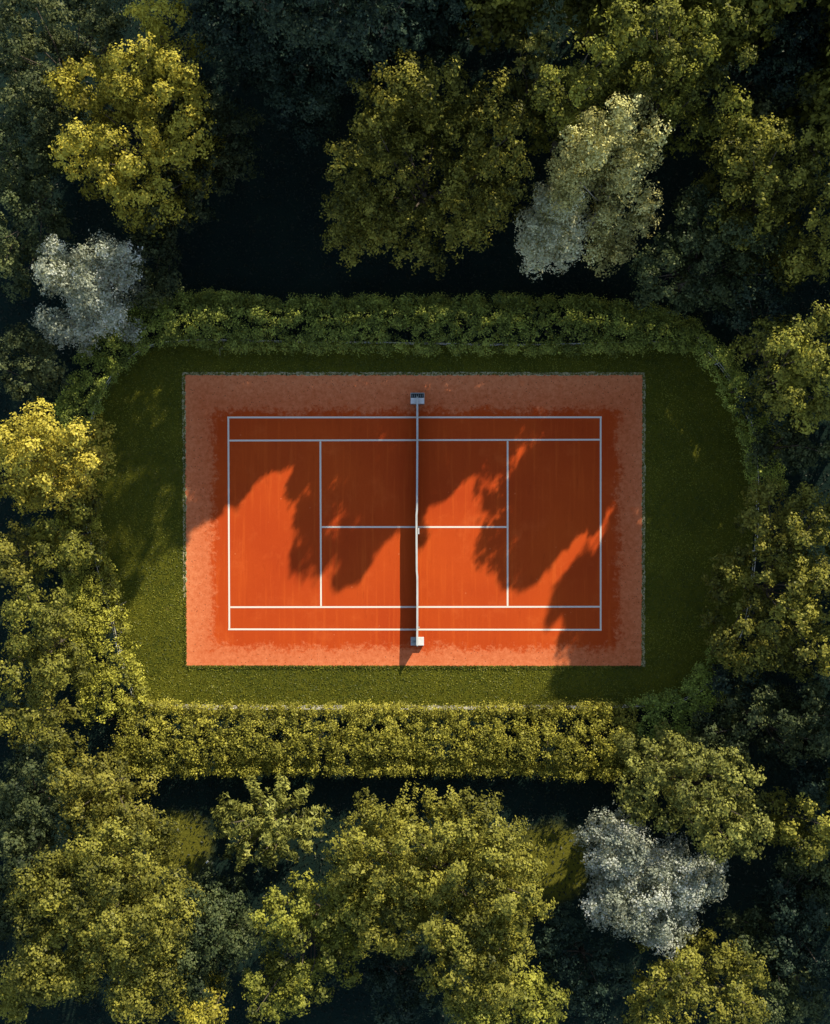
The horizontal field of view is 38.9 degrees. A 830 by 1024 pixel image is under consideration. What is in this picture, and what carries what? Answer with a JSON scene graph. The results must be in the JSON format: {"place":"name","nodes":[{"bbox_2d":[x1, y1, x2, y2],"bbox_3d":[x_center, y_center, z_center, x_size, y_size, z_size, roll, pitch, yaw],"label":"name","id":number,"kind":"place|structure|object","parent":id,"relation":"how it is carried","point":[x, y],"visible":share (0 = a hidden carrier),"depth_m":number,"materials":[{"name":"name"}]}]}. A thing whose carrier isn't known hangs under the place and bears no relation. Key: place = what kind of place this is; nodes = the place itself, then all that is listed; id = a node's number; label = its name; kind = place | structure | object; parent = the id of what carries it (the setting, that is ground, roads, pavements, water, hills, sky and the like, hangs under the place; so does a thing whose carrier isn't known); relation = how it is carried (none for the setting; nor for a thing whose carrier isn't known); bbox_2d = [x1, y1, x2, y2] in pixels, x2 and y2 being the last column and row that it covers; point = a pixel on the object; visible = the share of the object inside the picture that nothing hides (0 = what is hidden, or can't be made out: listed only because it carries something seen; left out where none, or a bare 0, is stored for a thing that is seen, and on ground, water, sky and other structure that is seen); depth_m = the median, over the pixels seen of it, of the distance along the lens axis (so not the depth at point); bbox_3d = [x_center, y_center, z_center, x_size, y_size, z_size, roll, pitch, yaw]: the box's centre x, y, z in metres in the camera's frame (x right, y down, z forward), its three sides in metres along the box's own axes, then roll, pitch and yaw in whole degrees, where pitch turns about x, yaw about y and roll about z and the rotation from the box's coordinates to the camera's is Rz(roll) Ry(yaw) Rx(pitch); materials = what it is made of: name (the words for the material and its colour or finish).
{"place":"outdoors","nodes":[
{"label":"outdoors","id":0,"kind":"place"},
{"bbox_2d":[0,0,829,1023],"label":"ground","id":1,"kind":"structure","parent":0,"point":[390,286],"depth_m":75.00,"materials":[{"name":"green plant"}]},
{"bbox_2d":[0,776,45,950],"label":"broadleaf tree","id":2,"kind":"object","parent":1,"relation":"on","point":[6,921],"visible":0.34,"depth_m":69.39,"materials":[{"name":"green plant"}]},
{"bbox_2d":[0,514,48,589],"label":"broadleaf tree","id":3,"kind":"object","parent":1,"relation":"on","point":[17,566],"visible":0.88,"depth_m":68.09,"materials":[{"name":"green plant"}]},
{"bbox_2d":[0,942,57,1023],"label":"broadleaf tree","id":4,"kind":"object","parent":1,"relation":"on","point":[10,1005],"visible":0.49,"depth_m":67.59,"materials":[{"name":"green plant"}]},
{"bbox_2d":[0,322,74,406],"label":"broadleaf tree","id":5,"kind":"object","parent":1,"relation":"on","point":[21,340],"visible":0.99,"depth_m":68.80,"materials":[{"name":"green plant"}]},
{"bbox_2d":[0,108,76,304],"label":"broadleaf tree","id":6,"kind":"object","parent":1,"relation":"on","point":[26,217],"visible":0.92,"depth_m":68.62,"materials":[{"name":"green plant"}]},
{"bbox_2d":[0,725,81,887],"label":"broadleaf tree","id":7,"kind":"object","parent":1,"relation":"on","point":[38,836],"visible":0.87,"depth_m":67.71,"materials":[{"name":"green plant"}]},
{"bbox_2d":[0,685,87,773],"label":"broadleaf tree","id":8,"kind":"object","parent":1,"relation":"on","point":[30,719],"visible":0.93,"depth_m":68.15,"materials":[{"name":"green plant"}]},
{"bbox_2d":[0,575,94,709],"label":"broadleaf tree","id":9,"kind":"object","parent":1,"relation":"on","point":[33,650],"visible":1,"depth_m":67.33,"materials":[{"name":"green plant"}]},
{"bbox_2d":[0,396,116,515],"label":"yellow tree","id":10,"kind":"object","parent":1,"relation":"on","point":[39,442],"visible":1,"depth_m":66.92,"materials":[{"name":"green plant"}]},
{"bbox_2d":[28,489,110,580],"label":"broadleaf tree","id":11,"kind":"object","parent":1,"relation":"on","point":[76,515],"visible":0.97,"depth_m":69.52,"materials":[{"name":"green plant"}]},
{"bbox_2d":[0,0,139,148],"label":"broadleaf tree","id":12,"kind":"object","parent":1,"relation":"on","point":[44,106],"visible":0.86,"depth_m":67.38,"materials":[{"name":"green plant"}]},
{"bbox_2d":[27,229,149,357],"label":"blossom tree","id":13,"kind":"object","parent":1,"relation":"on","point":[90,293],"visible":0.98,"depth_m":66.97,"materials":[{"name":"white plant"}]},
{"bbox_2d":[52,511,150,729],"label":"hedge","id":14,"kind":"object","parent":1,"relation":"on","point":[79,596],"visible":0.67,"depth_m":73.09,"materials":[{"name":"green plant"}]},
{"bbox_2d":[46,747,160,843],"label":"broadleaf tree","id":15,"kind":"object","parent":1,"relation":"on","point":[116,788],"visible":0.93,"depth_m":68.06,"materials":[{"name":"green plant"}]},
{"bbox_2d":[1,801,212,1023],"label":"broadleaf tree","id":16,"kind":"object","parent":1,"relation":"on","point":[111,893],"visible":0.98,"depth_m":65.93,"materials":[{"name":"green plant"}]},
{"bbox_2d":[50,297,183,467],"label":"hedge","id":17,"kind":"object","parent":1,"relation":"on","point":[62,406],"visible":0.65,"depth_m":73.23,"materials":[{"name":"green plant"}]},
{"bbox_2d":[40,32,224,237],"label":"yellow tree","id":18,"kind":"object","parent":1,"relation":"on","point":[102,131],"visible":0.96,"depth_m":65.20,"materials":[{"name":"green plant"}]},
{"bbox_2d":[124,232,184,313],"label":"broadleaf tree","id":19,"kind":"object","parent":1,"relation":"on","point":[164,282],"visible":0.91,"depth_m":70.63,"materials":[{"name":"green plant"}]},
{"bbox_2d":[119,0,215,72],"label":"yellow tree","id":20,"kind":"object","parent":1,"relation":"on","point":[155,26],"visible":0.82,"depth_m":66.23,"materials":[{"name":"green plant"}]},
{"bbox_2d":[113,73,265,252],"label":"broadleaf tree","id":21,"kind":"object","parent":1,"relation":"on","point":[219,128],"visible":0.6,"depth_m":68.69,"materials":[{"name":"green plant"}]},
{"bbox_2d":[175,958,234,1023],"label":"broadleaf tree","id":22,"kind":"object","parent":1,"relation":"on","point":[211,1016],"visible":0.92,"depth_m":66.12,"materials":[{"name":"yellow plant"}]},
{"bbox_2d":[164,864,264,1019],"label":"broadleaf tree","id":23,"kind":"object","parent":1,"relation":"on","point":[219,908],"visible":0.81,"depth_m":68.48,"materials":[{"name":"green plant"}]},
{"bbox_2d":[183,0,289,93],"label":"broadleaf tree","id":24,"kind":"object","parent":1,"relation":"on","point":[219,24],"visible":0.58,"depth_m":65.50,"materials":[{"name":"green plant"}]},
{"bbox_2d":[210,772,331,872],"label":"tree","id":25,"kind":"object","parent":1,"relation":"on","point":[271,815],"visible":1,"depth_m":70.47,"materials":[{"name":"green plant"}]},
{"bbox_2d":[226,0,345,85],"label":"broadleaf tree","id":26,"kind":"object","parent":1,"relation":"on","point":[280,14],"visible":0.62,"depth_m":62.13,"materials":[{"name":"green plant"}]},
{"bbox_2d":[228,2,348,155],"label":"broadleaf tree","id":27,"kind":"object","parent":1,"relation":"on","point":[310,95],"visible":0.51,"depth_m":67.38,"materials":[{"name":"green plant"}]},
{"bbox_2d":[238,857,376,1023],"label":"broadleaf tree","id":28,"kind":"object","parent":1,"relation":"on","point":[313,917],"visible":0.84,"depth_m":68.04,"materials":[{"name":"green plant"}]},
{"bbox_2d":[294,0,431,106],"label":"broadleaf tree","id":29,"kind":"object","parent":1,"relation":"on","point":[365,39],"visible":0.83,"depth_m":61.79,"materials":[{"name":"green plant"}]},
{"bbox_2d":[110,691,640,783],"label":"hedge","id":30,"kind":"object","parent":1,"relation":"on","point":[460,761],"visible":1,"depth_m":73.04,"materials":[{"name":"green plant"}]},
{"bbox_2d":[175,704,594,708],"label":"stone edging","id":31,"kind":"object","parent":1,"relation":"on","point":[319,707],"visible":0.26,"depth_m":74.98,"materials":[{"name":"grey stone"}]},
{"bbox_2d":[326,5,463,99],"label":"broadleaf tree","id":32,"kind":"object","parent":1,"relation":"on","point":[447,50],"visible":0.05,"depth_m":69.80,"materials":[{"name":"green plant"}]},
{"bbox_2d":[363,940,443,1023],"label":"broadleaf tree","id":33,"kind":"object","parent":1,"relation":"on","point":[407,985],"visible":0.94,"depth_m":70.81,"materials":[{"name":"green plant"}]},
{"bbox_2d":[84,339,758,709],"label":"rail fence","id":34,"kind":"object","parent":1,"relation":"on","point":[434,343],"visible":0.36,"depth_m":74.04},
{"bbox_2d":[377,0,478,66],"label":"broadleaf tree","id":35,"kind":"object","parent":1,"relation":"on","point":[443,22],"visible":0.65,"depth_m":65.69,"materials":[{"name":"green plant"}]},
{"bbox_2d":[319,46,543,279],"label":"broadleaf tree","id":36,"kind":"object","parent":1,"relation":"on","point":[407,139],"visible":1,"depth_m":65.28,"materials":[{"name":"green plant"}]},
{"bbox_2d":[157,284,705,360],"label":"hedge","id":37,"kind":"object","parent":1,"relation":"on","point":[634,342],"visible":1,"depth_m":72.98,"materials":[{"name":"green plant"}]},
{"bbox_2d":[321,782,558,1017],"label":"broadleaf tree","id":38,"kind":"object","parent":1,"relation":"on","point":[420,871],"visible":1,"depth_m":65.74,"materials":[{"name":"green plant"}]},
{"bbox_2d":[442,0,557,54],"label":"broadleaf tree","id":39,"kind":"object","parent":1,"relation":"on","point":[496,15],"visible":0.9,"depth_m":66.57,"materials":[{"name":"green plant"}]},
{"bbox_2d":[441,964,572,1023],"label":"broadleaf tree","id":40,"kind":"object","parent":1,"relation":"on","point":[526,1010],"visible":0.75,"depth_m":67.87,"materials":[{"name":"green plant"}]},
{"bbox_2d":[493,24,572,146],"bbox_3d":[6.728,-23.915,68.247,4.464,13.714,4.227,0,90,0],"label":"broadleaf tree","id":41,"kind":"object","parent":1,"relation":"on","point":[535,63],"visible":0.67,"depth_m":63.40,"materials":[{"name":"green plant"}]},
{"bbox_2d":[522,0,641,156],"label":"broadleaf tree","id":42,"kind":"object","parent":1,"relation":"on","point":[583,83],"visible":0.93,"depth_m":62.17,"materials":[{"name":"green plant"}]},
{"bbox_2d":[534,901,633,1022],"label":"broadleaf tree","id":43,"kind":"object","parent":1,"relation":"on","point":[601,955],"visible":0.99,"depth_m":70.70,"materials":[{"name":"green plant"}]},
{"bbox_2d":[513,87,674,282],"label":"blossom tree","id":44,"kind":"object","parent":1,"relation":"on","point":[557,234],"visible":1,"depth_m":65.71,"materials":[{"name":"white plant"}]},
{"bbox_2d":[555,0,661,51],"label":"broadleaf tree","id":45,"kind":"object","parent":1,"relation":"on","point":[571,8],"visible":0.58,"depth_m":67.27,"materials":[{"name":"green plant"}]},
{"bbox_2d":[569,800,730,959],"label":"blossom tree","id":46,"kind":"object","parent":1,"relation":"on","point":[656,883],"visible":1,"depth_m":68.24,"materials":[{"name":"white plant"}]},
{"bbox_2d":[601,0,760,161],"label":"broadleaf tree","id":47,"kind":"object","parent":1,"relation":"on","point":[669,79],"visible":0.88,"depth_m":63.16,"materials":[{"name":"green plant"}]},
{"bbox_2d":[625,648,744,751],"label":"hedge","id":48,"kind":"object","parent":1,"relation":"on","point":[650,702],"visible":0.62,"depth_m":73.45,"materials":[{"name":"green plant"}]},
{"bbox_2d":[612,718,777,866],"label":"broadleaf tree","id":49,"kind":"object","parent":1,"relation":"on","point":[705,817],"visible":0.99,"depth_m":67.19,"materials":[{"name":"green plant"}]},
{"bbox_2d":[621,923,772,1023],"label":"broadleaf tree","id":50,"kind":"object","parent":1,"relation":"on","point":[686,971],"visible":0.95,"depth_m":67.25,"materials":[{"name":"green plant"}]},
{"bbox_2d":[628,182,786,318],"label":"broadleaf tree","id":51,"kind":"object","parent":1,"relation":"on","point":[699,270],"visible":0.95,"depth_m":66.47,"materials":[{"name":"green plant"}]},
{"bbox_2d":[659,0,805,66],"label":"broadleaf tree","id":52,"kind":"object","parent":1,"relation":"on","point":[762,18],"visible":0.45,"depth_m":65.68,"materials":[{"name":"green plant"}]},
{"bbox_2d":[692,326,788,494],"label":"hedge","id":53,"kind":"object","parent":1,"relation":"on","point":[723,355],"visible":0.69,"depth_m":73.32,"materials":[{"name":"green plant"}]},
{"bbox_2d":[687,676,829,769],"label":"broadleaf tree","id":54,"kind":"object","parent":1,"relation":"on","point":[807,716],"visible":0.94,"depth_m":69.14,"materials":[{"name":"green plant"}]},
{"bbox_2d":[691,113,829,295],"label":"broadleaf tree","id":55,"kind":"object","parent":1,"relation":"on","point":[767,170],"visible":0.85,"depth_m":64.64,"materials":[{"name":"green plant"}]},
{"bbox_2d":[691,79,829,166],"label":"broadleaf tree","id":56,"kind":"object","parent":1,"relation":"on","point":[761,108],"visible":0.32,"depth_m":66.82,"materials":[{"name":"green plant"}]},
{"bbox_2d":[712,268,813,435],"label":"broadleaf tree","id":57,"kind":"object","parent":1,"relation":"on","point":[773,303],"visible":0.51,"depth_m":69.14,"materials":[{"name":"green plant"}]},
{"bbox_2d":[697,473,829,682],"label":"broadleaf tree","id":58,"kind":"object","parent":1,"relation":"on","point":[793,534],"visible":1,"depth_m":67.79,"materials":[{"name":"green plant"}]},
{"bbox_2d":[706,650,829,807],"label":"broadleaf tree","id":59,"kind":"object","parent":1,"relation":"on","point":[814,789],"visible":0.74,"depth_m":70.19,"materials":[{"name":"green plant"}]},
{"bbox_2d":[714,831,829,1023],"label":"broadleaf tree","id":60,"kind":"object","parent":1,"relation":"on","point":[750,924],"visible":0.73,"depth_m":69.23,"materials":[{"name":"green plant"}]},
{"bbox_2d":[728,0,829,123],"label":"broadleaf tree","id":61,"kind":"object","parent":1,"relation":"on","point":[795,57],"visible":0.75,"depth_m":66.14,"materials":[{"name":"green plant"}]},
{"bbox_2d":[729,300,829,437],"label":"broadleaf tree","id":62,"kind":"object","parent":1,"relation":"on","point":[797,341],"visible":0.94,"depth_m":64.90,"materials":[{"name":"green plant"}]},
{"bbox_2d":[745,419,829,475],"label":"broadleaf tree","id":63,"kind":"object","parent":1,"relation":"on","point":[764,446],"visible":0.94,"depth_m":69.75,"materials":[{"name":"green plant"}]},
{"bbox_2d":[751,863,829,1003],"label":"broadleaf tree","id":64,"kind":"object","parent":1,"relation":"on","point":[787,926],"visible":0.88,"depth_m":69.00,"materials":[{"name":"green plant"}]},
{"bbox_2d":[759,786,829,870],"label":"broadleaf tree","id":65,"kind":"object","parent":1,"relation":"on","point":[793,832],"visible":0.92,"depth_m":67.50,"materials":[{"name":"green plant"}]},
{"bbox_2d":[784,39,829,158],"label":"broadleaf tree","id":66,"kind":"object","parent":1,"relation":"on","point":[822,102],"visible":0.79,"depth_m":66.13,"materials":[{"name":"green plant"}]},
{"bbox_2d":[785,0,829,80],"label":"broadleaf tree","id":67,"kind":"object","parent":1,"relation":"on","point":[824,3],"visible":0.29,"depth_m":67.51,"materials":[{"name":"green plant"}]},
{"bbox_2d":[824,767,829,816],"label":"broadleaf tree","id":68,"kind":"object","parent":1,"relation":"on","point":[827,797],"visible":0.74,"depth_m":69.49,"materials":[{"name":"green plant"}]},
{"bbox_2d":[825,539,829,553],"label":"broadleaf tree","id":69,"kind":"object","parent":1,"relation":"on","point":[827,548],"visible":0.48,"depth_m":70.10,"materials":[{"name":"green plant"}]},
{"bbox_2d":[89,342,753,706],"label":"lawn","id":70,"kind":"structure","parent":0,"point":[197,674],"depth_m":75.00,"materials":[{"name":"green plant"}]},
{"bbox_2d":[185,374,642,666],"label":"tennis court","id":71,"kind":"object","parent":70,"relation":"on","point":[300,492],"visible":1,"depth_m":74.98,"materials":[{"name":"orange soil"}]},
{"bbox_2d":[182,372,645,666],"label":"court edging","id":72,"kind":"object","parent":71,"relation":"on","point":[488,373],"visible":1,"depth_m":74.98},
{"bbox_2d":[410,393,423,404],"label":"equipment box","id":73,"kind":"object","parent":71,"relation":"on","point":[413,396],"visible":0.98,"depth_m":74.24,"materials":[{"name":"grey paint"}]},
{"bbox_2d":[411,637,423,645],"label":"equipment box","id":74,"kind":"object","parent":71,"relation":"on","point":[420,641],"visible":0.75,"depth_m":74.67,"materials":[{"name":"grey paint"}]},
{"bbox_2d":[416,397,419,646],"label":"tennis net","id":75,"kind":"object","parent":71,"relation":"on","point":[417,533],"visible":1,"depth_m":73.96,"materials":[{"name":"white fabric"}]}
]}

